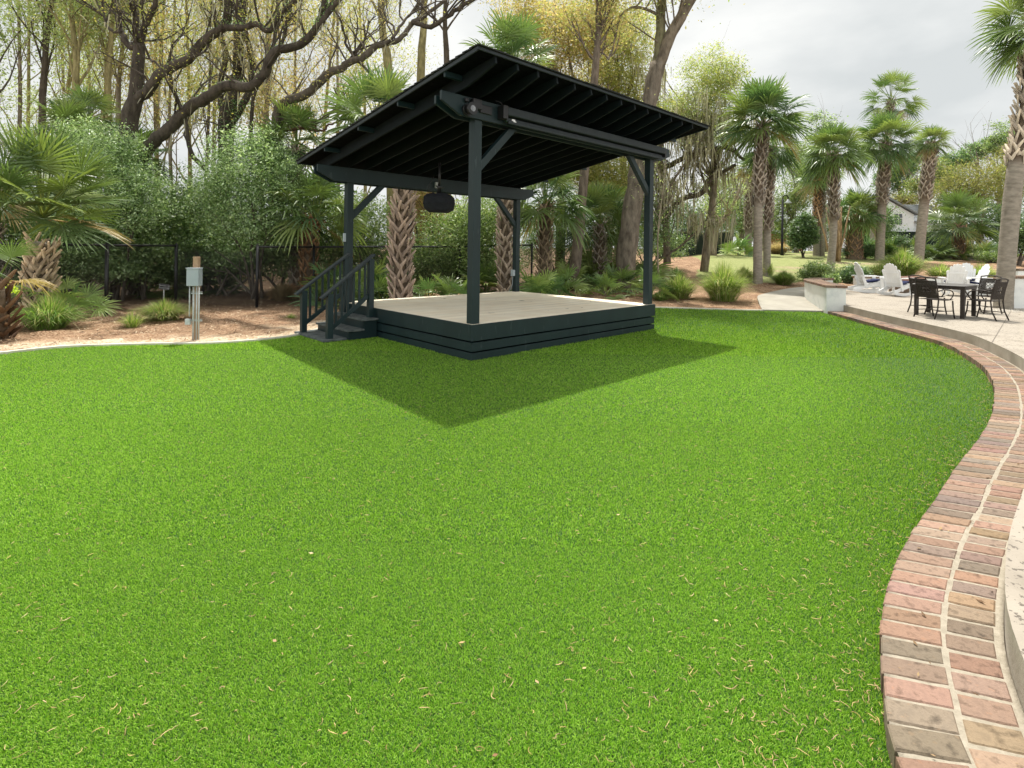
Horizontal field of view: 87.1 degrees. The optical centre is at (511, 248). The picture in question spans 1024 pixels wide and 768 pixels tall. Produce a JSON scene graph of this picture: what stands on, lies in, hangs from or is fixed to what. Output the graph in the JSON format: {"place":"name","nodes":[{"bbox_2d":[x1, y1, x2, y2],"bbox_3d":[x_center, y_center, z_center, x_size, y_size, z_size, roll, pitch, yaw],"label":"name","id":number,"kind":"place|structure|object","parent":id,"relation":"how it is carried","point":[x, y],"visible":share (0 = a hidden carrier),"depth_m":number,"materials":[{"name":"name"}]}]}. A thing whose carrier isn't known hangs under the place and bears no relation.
{"place":"outdoors","nodes":[
{"label":"outdoors","id":0,"kind":"place"},
{"bbox_2d":[13,0,354,217],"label":"live oak","id":1,"kind":"object","parent":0,"point":[140,91],"visible":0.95,"depth_m":15.83,"materials":[{"name":"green plant"}]},
{"bbox_2d":[0,307,993,767],"bbox_3d":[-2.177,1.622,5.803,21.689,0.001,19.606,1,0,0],"label":"lawn","id":2,"kind":"structure","parent":0,"point":[564,550],"depth_m":2.98,"materials":[{"name":"green plant"}]},
{"bbox_2d":[294,253,377,342],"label":"stairs","id":3,"kind":"structure","parent":2,"relation":"on","point":[345,323],"depth_m":9.80,"materials":[{"name":"green paint"}]},
{"bbox_2d":[0,331,992,767],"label":"fallen catkins","id":4,"kind":"object","parent":2,"relation":"on","point":[602,607],"visible":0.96,"depth_m":2.27,"materials":[{"name":"plant"}]},
{"bbox_2d":[295,43,709,360],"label":"pavilion","id":5,"kind":"structure","parent":2,"relation":"on","point":[412,136],"depth_m":9.64,"materials":[{"name":"green paint"}]},
{"bbox_2d":[423,163,454,212],"bbox_3d":[-1.375,-1.153,10.200,0.581,0.946,0.400,1,0,0],"label":"projector","id":6,"kind":"object","parent":5,"relation":"hanging from","point":[439,201],"visible":1,"depth_m":10.05,"materials":[{"name":"black plastic"}]},
{"bbox_2d":[496,101,665,159],"bbox_3d":[1.484,-2.036,9.679,4.741,0.321,0.138,1,0,-44],"label":"roll up screen","id":7,"kind":"object","parent":5,"relation":"attached to","point":[506,113],"visible":1,"depth_m":9.23,"materials":[{"name":"black plastic"}]},
{"bbox_2d":[0,248,1023,729],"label":"ground","id":8,"kind":"structure","parent":0,"point":[222,324],"depth_m":13.99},
{"bbox_2d":[0,155,45,278],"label":"cabbage palm","id":9,"kind":"object","parent":8,"relation":"on","point":[12,214],"visible":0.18,"depth_m":14.04,"materials":[{"name":"green plant"}]},
{"bbox_2d":[0,238,58,338],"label":"cabbage palm","id":10,"kind":"object","parent":8,"relation":"on","point":[7,330],"visible":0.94,"depth_m":9.04,"materials":[{"name":"green plant"}]},
{"bbox_2d":[0,0,68,145],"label":"slender tree","id":11,"kind":"object","parent":8,"relation":"on","point":[2,35],"visible":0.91,"depth_m":21.09,"materials":[{"name":"green plant"}]},
{"bbox_2d":[0,0,84,237],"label":"slender tree","id":12,"kind":"object","parent":8,"relation":"on","point":[19,99],"visible":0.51,"depth_m":26.12,"materials":[{"name":"green plant"}]},
{"bbox_2d":[0,0,92,176],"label":"slender tree","id":13,"kind":"object","parent":8,"relation":"on","point":[45,61],"visible":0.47,"depth_m":21.91,"materials":[{"name":"green plant"}]},
{"bbox_2d":[0,0,98,142],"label":"slender tree","id":14,"kind":"object","parent":8,"relation":"on","point":[28,76],"visible":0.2,"depth_m":30.98,"materials":[{"name":"green plant"}]},
{"bbox_2d":[10,290,106,330],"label":"grass clump","id":15,"kind":"object","parent":8,"relation":"on","point":[51,314],"visible":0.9,"depth_m":10.21,"materials":[{"name":"green plant"}]},
{"bbox_2d":[1,166,122,296],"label":"shrub","id":16,"kind":"object","parent":8,"relation":"on","point":[17,233],"visible":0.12,"depth_m":14.76,"materials":[{"name":"green plant"}]},
{"bbox_2d":[19,93,109,291],"bbox_3d":[-13.994,-1.464,17.077,2.528,6.882,2.462,1,0,0],"label":"cabbage palm","id":17,"kind":"object","parent":8,"relation":"on","point":[60,108],"visible":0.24,"depth_m":16.75,"materials":[{"name":"green plant"}]},
{"bbox_2d":[0,0,129,94],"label":"slender tree","id":18,"kind":"object","parent":8,"relation":"on","point":[74,42],"visible":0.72,"depth_m":20.95,"materials":[{"name":"green plant"}]},
{"bbox_2d":[0,117,133,313],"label":"cabbage palm","id":19,"kind":"object","parent":8,"relation":"on","point":[28,151],"visible":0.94,"depth_m":11.63,"materials":[{"name":"green plant"}]},
{"bbox_2d":[10,275,123,318],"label":"dwarf fan palm","id":20,"kind":"object","parent":8,"relation":"on","point":[72,298],"visible":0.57,"depth_m":12.13,"materials":[{"name":"green plant"}]},
{"bbox_2d":[4,228,155,297],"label":"shrub","id":21,"kind":"object","parent":8,"relation":"on","point":[94,255],"visible":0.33,"depth_m":14.82,"materials":[{"name":"green plant"}]},
{"bbox_2d":[41,82,120,290],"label":"cabbage palm","id":22,"kind":"object","parent":8,"relation":"on","point":[99,101],"visible":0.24,"depth_m":17.83,"materials":[{"name":"green plant"}]},
{"bbox_2d":[9,0,162,191],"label":"slender tree","id":23,"kind":"object","parent":8,"relation":"on","point":[101,75],"visible":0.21,"depth_m":25.90,"materials":[{"name":"green plant"}]},
{"bbox_2d":[9,2,183,135],"bbox_3d":[-23.602,-10.406,29.547,7.715,23.050,9.541,1,0,0],"label":"slender tree","id":24,"kind":"object","parent":8,"relation":"on","point":[69,82],"visible":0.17,"depth_m":28.95,"materials":[{"name":"green plant"}]},
{"bbox_2d":[57,0,161,242],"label":"slender tree","id":25,"kind":"object","parent":8,"relation":"on","point":[108,72],"visible":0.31,"depth_m":22.04,"materials":[{"name":"green plant"}]},
{"bbox_2d":[36,109,183,300],"bbox_3d":[-11.626,-1.450,15.614,4.021,6.019,3.998,1,0,-21],"label":"shrub","id":26,"kind":"object","parent":8,"relation":"on","point":[131,175],"visible":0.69,"depth_m":15.25,"materials":[{"name":"green plant"}]},
{"bbox_2d":[61,0,164,241],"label":"slender tree","id":27,"kind":"object","parent":8,"relation":"on","point":[118,91],"visible":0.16,"depth_m":24.92,"materials":[{"name":"green plant"}]},
{"bbox_2d":[93,121,179,294],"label":"cabbage palm","id":28,"kind":"object","parent":8,"relation":"on","point":[147,133],"visible":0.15,"depth_m":17.03,"materials":[{"name":"green plant"}]},
{"bbox_2d":[77,198,201,299],"bbox_3d":[-11.282,-0.020,16.023,3.597,3.184,2.901,1,0,0],"label":"shrub","id":29,"kind":"object","parent":8,"relation":"on","point":[159,237],"visible":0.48,"depth_m":15.90,"materials":[{"name":"green plant"}]},
{"bbox_2d":[88,0,221,247],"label":"slender tree","id":30,"kind":"object","parent":8,"relation":"on","point":[168,106],"visible":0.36,"depth_m":25.29,"materials":[{"name":"green plant"}]},
{"bbox_2d":[119,296,206,321],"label":"grass clump","id":31,"kind":"object","parent":8,"relation":"on","point":[165,310],"visible":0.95,"depth_m":11.58,"materials":[{"name":"green plant"}]},
{"bbox_2d":[129,257,226,300],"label":"dwarf fan palm","id":32,"kind":"object","parent":8,"relation":"on","point":[183,277],"visible":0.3,"depth_m":16.51,"materials":[{"name":"green plant"}]},
{"bbox_2d":[116,0,248,178],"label":"slender tree","id":33,"kind":"object","parent":8,"relation":"on","point":[156,117],"visible":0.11,"depth_m":27.74,"materials":[{"name":"green plant"}]},
{"bbox_2d":[121,0,249,201],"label":"slender tree","id":34,"kind":"object","parent":8,"relation":"on","point":[188,89],"visible":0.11,"depth_m":31.41,"materials":[{"name":"green plant"}]},
{"bbox_2d":[185,257,202,340],"bbox_3d":[-5.440,0.860,9.250,0.260,1.439,0.234,1,0,0],"label":"electric post","id":35,"kind":"object","parent":8,"relation":"on","point":[194,274],"visible":0.98,"depth_m":9.21,"materials":[{"name":"grey metal"}]},
{"bbox_2d":[143,174,265,293],"bbox_3d":[-10.072,-0.435,17.640,4.295,3.950,3.351,1,0,0],"label":"shrub","id":36,"kind":"object","parent":8,"relation":"on","point":[196,226],"visible":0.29,"depth_m":16.95,"materials":[{"name":"green plant"}]},
{"bbox_2d":[150,0,270,190],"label":"slender tree","id":37,"kind":"object","parent":8,"relation":"on","point":[207,125],"visible":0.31,"depth_m":24.32,"materials":[{"name":"green plant"}]},
{"bbox_2d":[153,218,299,295],"bbox_3d":[-8.982,0.121,17.130,5.262,2.887,2.460,1,0,0],"label":"shrub","id":38,"kind":"object","parent":8,"relation":"on","point":[227,252],"visible":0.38,"depth_m":16.75,"materials":[{"name":"green plant"}]},
{"bbox_2d":[142,0,352,212],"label":"slender tree","id":39,"kind":"object","parent":8,"relation":"on","point":[226,115],"visible":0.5,"depth_m":19.80,"materials":[{"name":"green plant"}]},
{"bbox_2d":[175,115,323,298],"bbox_3d":[-7.553,-1.256,16.231,4.938,5.731,3.686,1,0,0],"label":"shrub","id":40,"kind":"object","parent":8,"relation":"on","point":[236,205],"visible":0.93,"depth_m":15.70,"materials":[{"name":"green plant"}]},
{"bbox_2d":[0,242,532,315],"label":"chain link fence","id":41,"kind":"object","parent":8,"relation":"on","point":[106,279],"visible":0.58,"depth_m":14.45,"materials":[{"name":"black metal"}]},
{"bbox_2d":[202,0,333,218],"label":"slender tree","id":42,"kind":"object","parent":8,"relation":"on","point":[240,98],"visible":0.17,"depth_m":27.22,"materials":[{"name":"green plant"}]},
{"bbox_2d":[201,0,350,275],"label":"slender tree","id":43,"kind":"object","parent":8,"relation":"on","point":[268,85],"visible":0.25,"depth_m":24.72,"materials":[{"name":"green plant"}]},
{"bbox_2d":[205,0,361,171],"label":"slender tree","id":44,"kind":"object","parent":8,"relation":"on","point":[318,73],"visible":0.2,"depth_m":30.61,"materials":[{"name":"green plant"}]},
{"bbox_2d":[214,186,363,286],"bbox_3d":[-7.500,-0.504,18.702,4.629,4.143,4.848,1,0,20],"label":"shrub","id":45,"kind":"object","parent":8,"relation":"on","point":[277,268],"visible":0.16,"depth_m":17.72,"materials":[{"name":"green plant"}]},
{"bbox_2d":[239,95,339,294],"bbox_3d":[-7.160,-1.453,17.501,3.469,6.902,3.380,1,0,0],"label":"cabbage palm","id":46,"kind":"object","parent":8,"relation":"on","point":[295,113],"visible":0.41,"depth_m":17.05,"materials":[{"name":"green plant"}]},
{"bbox_2d":[255,165,373,299],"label":"cabbage palm","id":47,"kind":"object","parent":8,"relation":"on","point":[317,185],"visible":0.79,"depth_m":15.96,"materials":[{"name":"green plant"}]},
{"bbox_2d":[284,0,417,257],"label":"slender tree","id":48,"kind":"object","parent":8,"relation":"on","point":[337,32],"visible":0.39,"depth_m":26.87,"materials":[{"name":"yellow plant"}]},
{"bbox_2d":[314,60,419,298],"bbox_3d":[-3.731,-1.679,14.960,3.550,6.974,3.753,1,0,0],"label":"cabbage palm","id":49,"kind":"object","parent":8,"relation":"on","point":[385,87],"visible":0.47,"depth_m":14.21,"materials":[{"name":"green plant"}]},
{"bbox_2d":[317,186,431,274],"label":"shrub","id":50,"kind":"object","parent":8,"relation":"on","point":[378,236],"visible":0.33,"depth_m":18.57,"materials":[{"name":"green plant"}]},
{"bbox_2d":[249,0,506,202],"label":"live oak","id":51,"kind":"object","parent":8,"relation":"on","point":[322,79],"visible":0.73,"depth_m":16.99,"materials":[{"name":"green plant"}]},
{"bbox_2d":[0,307,762,353],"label":"kerb","id":52,"kind":"structure","parent":8,"relation":"on","point":[126,344],"depth_m":8.84,"materials":[{"name":"concrete"}]},
{"bbox_2d":[346,0,452,240],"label":"slender tree","id":53,"kind":"object","parent":8,"relation":"on","point":[365,108],"visible":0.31,"depth_m":32.96,"materials":[{"name":"yellow plant"}]},
{"bbox_2d":[401,0,440,284],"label":"slender tree","id":54,"kind":"object","parent":8,"relation":"on","point":[421,55],"visible":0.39,"depth_m":21.87,"materials":[{"name":"brown plant"}]},
{"bbox_2d":[410,195,524,292],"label":"shrub","id":55,"kind":"object","parent":8,"relation":"on","point":[458,226],"visible":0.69,"depth_m":18.48,"materials":[{"name":"green plant"}]},
{"bbox_2d":[0,277,975,365],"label":"pine straw","id":56,"kind":"object","parent":8,"relation":"on","point":[188,326],"visible":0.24,"depth_m":11.53,"materials":[{"name":"brown plant"}]},
{"bbox_2d":[459,7,560,291],"bbox_3d":[0.001,-2.635,16.403,3.520,8.999,3.490,1,0,0],"label":"cabbage palm","id":57,"kind":"object","parent":8,"relation":"on","point":[514,35],"visible":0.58,"depth_m":16.00,"materials":[{"name":"green plant"}]},
{"bbox_2d":[519,269,564,295],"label":"dwarf fan palm","id":58,"kind":"object","parent":8,"relation":"on","point":[541,284],"visible":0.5,"depth_m":15.69,"materials":[{"name":"green plant"}]},
{"bbox_2d":[492,171,596,292],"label":"cabbage palm","id":59,"kind":"object","parent":8,"relation":"on","point":[544,218],"visible":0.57,"depth_m":17.30,"materials":[{"name":"green plant"}]},
{"bbox_2d":[534,264,591,296],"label":"dwarf fan palm","id":60,"kind":"object","parent":8,"relation":"on","point":[576,285],"visible":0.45,"depth_m":16.52,"materials":[{"name":"green plant"}]},
{"bbox_2d":[486,0,649,271],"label":"leafy tree","id":61,"kind":"object","parent":8,"relation":"on","point":[571,52],"visible":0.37,"depth_m":23.37,"materials":[{"name":"yellow plant"}]},
{"bbox_2d":[500,191,643,276],"bbox_3d":[2.590,-0.642,22.885,6.987,4.296,4.626,1,0,0],"label":"shrub","id":62,"kind":"object","parent":8,"relation":"on","point":[557,248],"visible":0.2,"depth_m":22.56,"materials":[{"name":"green plant"}]},
{"bbox_2d":[529,0,658,290],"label":"slender tree","id":63,"kind":"object","parent":8,"relation":"on","point":[576,257],"visible":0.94,"depth_m":19.37,"materials":[{"name":"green plant"}]},
{"bbox_2d":[557,178,643,285],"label":"cabbage palm","id":64,"kind":"object","parent":8,"relation":"on","point":[600,196],"visible":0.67,"depth_m":21.21,"materials":[{"name":"green plant"}]},
{"bbox_2d":[568,156,657,268],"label":"leafy tree","id":65,"kind":"object","parent":8,"relation":"on","point":[599,172],"visible":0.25,"depth_m":24.40,"materials":[{"name":"green plant"}]},
{"bbox_2d":[558,0,685,267],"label":"leafy tree","id":66,"kind":"object","parent":8,"relation":"on","point":[619,69],"visible":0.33,"depth_m":26.32,"materials":[{"name":"green plant"}]},
{"bbox_2d":[546,0,743,290],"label":"oak tree","id":67,"kind":"object","parent":8,"relation":"on","point":[627,244],"visible":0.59,"depth_m":19.74,"materials":[{"name":"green plant"}]},
{"bbox_2d":[604,143,695,265],"bbox_3d":[6.732,-1.950,26.922,4.552,6.495,6.175,1,0,25],"label":"shrub","id":68,"kind":"object","parent":8,"relation":"on","point":[673,241],"visible":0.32,"depth_m":25.92,"materials":[{"name":"green plant"}]},
{"bbox_2d":[587,42,776,263],"bbox_3d":[7.910,-4.493,27.276,10.351,10.529,9.983,1,0,0],"label":"live oak","id":69,"kind":"object","parent":8,"relation":"on","point":[687,158],"visible":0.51,"depth_m":25.79,"materials":[{"name":"green plant"}]},
{"bbox_2d":[655,232,732,257],"bbox_3d":[13.239,-0.343,38.584,0.319,2.230,12.437,1,0,43],"label":"screened fence","id":70,"kind":"object","parent":8,"relation":"on","point":[699,246],"visible":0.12,"depth_m":38.75,"materials":[{"name":"black metal"}]},
{"bbox_2d":[639,25,756,271],"bbox_3d":[8.848,-5.907,27.442,6.229,14.320,7.120,1,0,-13],"label":"leafy tree","id":71,"kind":"object","parent":8,"relation":"on","point":[716,80],"visible":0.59,"depth_m":26.67,"materials":[{"name":"green plant"}]},
{"bbox_2d":[694,162,754,254],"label":"slender tree","id":72,"kind":"object","parent":8,"relation":"on","point":[729,212],"visible":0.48,"depth_m":37.82,"materials":[{"name":"green plant"}]},
{"bbox_2d":[689,261,760,301],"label":"grass clump","id":73,"kind":"object","parent":8,"relation":"on","point":[724,285],"visible":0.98,"depth_m":16.63,"materials":[{"name":"green plant"}]},
{"bbox_2d":[731,151,766,253],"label":"cabbage palm","id":74,"kind":"object","parent":8,"relation":"on","point":[748,226],"visible":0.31,"depth_m":40.80,"materials":[{"name":"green plant"}]},
{"bbox_2d":[713,73,816,283],"bbox_3d":[10.445,-2.803,22.561,4.094,9.162,4.177,1,0,29],"label":"cabbage palm","id":75,"kind":"object","parent":8,"relation":"on","point":[761,99],"visible":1,"depth_m":22.42,"materials":[{"name":"green plant"}]},
{"bbox_2d":[738,123,806,276],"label":"cabbage palm","id":76,"kind":"object","parent":8,"relation":"on","point":[776,161],"visible":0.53,"depth_m":25.24,"materials":[{"name":"green plant"}]},
{"bbox_2d":[771,133,826,252],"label":"leafy tree","id":77,"kind":"object","parent":8,"relation":"on","point":[791,209],"visible":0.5,"depth_m":47.79,"materials":[{"name":"green plant"}]},
{"bbox_2d":[781,210,822,257],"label":"tree","id":78,"kind":"object","parent":8,"relation":"on","point":[803,234],"visible":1,"depth_m":36.62,"materials":[{"name":"green plant"}]},
{"bbox_2d":[791,164,845,255],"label":"cabbage palm","id":79,"kind":"object","parent":8,"relation":"on","point":[816,193],"visible":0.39,"depth_m":39.80,"materials":[{"name":"green plant"}]},
{"bbox_2d":[795,120,876,270],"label":"cabbage palm","id":80,"kind":"object","parent":8,"relation":"on","point":[831,135],"visible":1,"depth_m":28.27,"materials":[{"name":"green plant"}]},
{"bbox_2d":[824,186,892,259],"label":"cabbage palm","id":81,"kind":"object","parent":8,"relation":"on","point":[858,223],"visible":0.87,"depth_m":35.34,"materials":[{"name":"green plant"}]},
{"bbox_2d":[808,194,954,251],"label":"white house","id":82,"kind":"structure","parent":8,"relation":"on","point":[909,219],"depth_m":70.00,"materials":[{"name":"white"}]},
{"bbox_2d":[847,109,924,260],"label":"cabbage palm","id":83,"kind":"object","parent":8,"relation":"on","point":[885,146],"visible":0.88,"depth_m":34.47,"materials":[{"name":"green plant"}]},
{"bbox_2d":[859,68,930,240],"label":"cabbage palm","id":84,"kind":"object","parent":8,"relation":"on","point":[889,79],"visible":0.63,"depth_m":49.07,"materials":[{"name":"green plant"}]},
{"bbox_2d":[869,148,922,204],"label":"leafy tree","id":85,"kind":"object","parent":8,"relation":"on","point":[897,185],"visible":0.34,"depth_m":84.19,"materials":[{"name":"green plant"}]},
{"bbox_2d":[870,247,939,275],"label":"grass clump","id":86,"kind":"object","parent":8,"relation":"on","point":[904,263],"visible":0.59,"depth_m":25.02,"materials":[{"name":"green plant"}]},
{"bbox_2d":[828,311,1023,767],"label":"brick edging","id":87,"kind":"object","parent":8,"relation":"on","point":[942,712],"visible":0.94,"depth_m":2.35,"materials":[{"name":"brick"}]},
{"bbox_2d":[893,153,964,202],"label":"leafy tree","id":88,"kind":"object","parent":8,"relation":"on","point":[912,185],"visible":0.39,"depth_m":74.84,"materials":[{"name":"green plant"}]},
{"bbox_2d":[908,124,954,264],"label":"cabbage palm","id":89,"kind":"object","parent":8,"relation":"on","point":[930,148],"visible":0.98,"depth_m":31.70,"materials":[{"name":"green plant"}]},
{"bbox_2d":[911,187,999,259],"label":"cabbage palm","id":90,"kind":"object","parent":8,"relation":"on","point":[955,203],"visible":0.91,"depth_m":36.47,"materials":[{"name":"green plant"}]},
{"bbox_2d":[939,126,992,210],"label":"leafy tree","id":91,"kind":"object","parent":8,"relation":"on","point":[962,154],"visible":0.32,"depth_m":94.40,"materials":[{"name":"green plant"}]},
{"bbox_2d":[914,193,1023,254],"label":"leafy tree","id":92,"kind":"object","parent":8,"relation":"on","point":[997,217],"visible":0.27,"depth_m":45.56,"materials":[{"name":"green plant"}]},
{"bbox_2d":[917,134,1023,243],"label":"leafy tree","id":93,"kind":"object","parent":8,"relation":"on","point":[998,173],"visible":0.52,"depth_m":57.83,"materials":[{"name":"green plant"}]},
{"bbox_2d":[948,101,1014,231],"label":"leafy tree","id":94,"kind":"object","parent":8,"relation":"on","point":[998,140],"visible":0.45,"depth_m":85.43,"materials":[{"name":"green plant"}]},
{"bbox_2d":[967,0,1023,308],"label":"cabbage palm","id":95,"kind":"object","parent":8,"relation":"on","point":[1013,50],"visible":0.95,"depth_m":14.14,"materials":[{"name":"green plant"}]},
{"bbox_2d":[0,0,1023,251],"label":"sky","id":96,"kind":"structure","parent":0,"point":[830,51],"materials":[{"name":"white"}]},
{"bbox_2d":[757,287,822,311],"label":"path","id":97,"kind":"structure","parent":0,"point":[794,299],"depth_m":16.59,"materials":[{"name":"concrete"}]},
{"bbox_2d":[843,287,1023,711],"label":"patio","id":98,"kind":"structure","parent":0,"point":[981,330],"depth_m":9.85,"materials":[{"name":"concrete"}]},
{"bbox_2d":[803,277,847,313],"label":"seat wall","id":99,"kind":"structure","parent":98,"relation":"on","point":[825,295],"depth_m":14.95,"materials":[{"name":"white paint"}]},
{"bbox_2d":[846,262,887,292],"bbox_3d":[12.687,1.020,19.312,1.140,1.086,0.800,1,0,8],"label":"adirondack chair","id":100,"kind":"object","parent":98,"relation":"on","point":[863,283],"visible":0.93,"depth_m":19.12,"materials":[{"name":"white plastic"}]},
{"bbox_2d":[876,263,912,295],"bbox_3d":[12.792,1.021,17.983,1.140,1.086,0.800,1,0,-26],"label":"adirondack chair","id":101,"kind":"object","parent":98,"relation":"on","point":[892,276],"visible":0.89,"depth_m":17.88,"materials":[{"name":"white plastic"}]},
{"bbox_2d":[913,276,954,318],"bbox_3d":[9.319,1.069,11.891,0.612,0.914,0.526,1,0,-16],"label":"patio chair","id":102,"kind":"object","parent":98,"relation":"on","point":[932,294],"visible":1,"depth_m":11.79,"materials":[{"name":"metal"}]},
{"bbox_2d":[912,283,978,318],"bbox_3d":[9.916,1.167,12.340,0.980,0.720,0.980,1,0,-37],"label":"patio table","id":103,"kind":"object","parent":98,"relation":"on","point":[962,288],"visible":0.81,"depth_m":12.12,"materials":[{"name":"metal"}]},
{"bbox_2d":[965,278,1008,320],"bbox_3d":[10.325,1.082,11.721,0.526,0.914,0.612,1,0,-22],"label":"patio chair","id":104,"kind":"object","parent":98,"relation":"on","point":[995,296],"visible":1,"depth_m":11.55,"materials":[{"name":"metal"}]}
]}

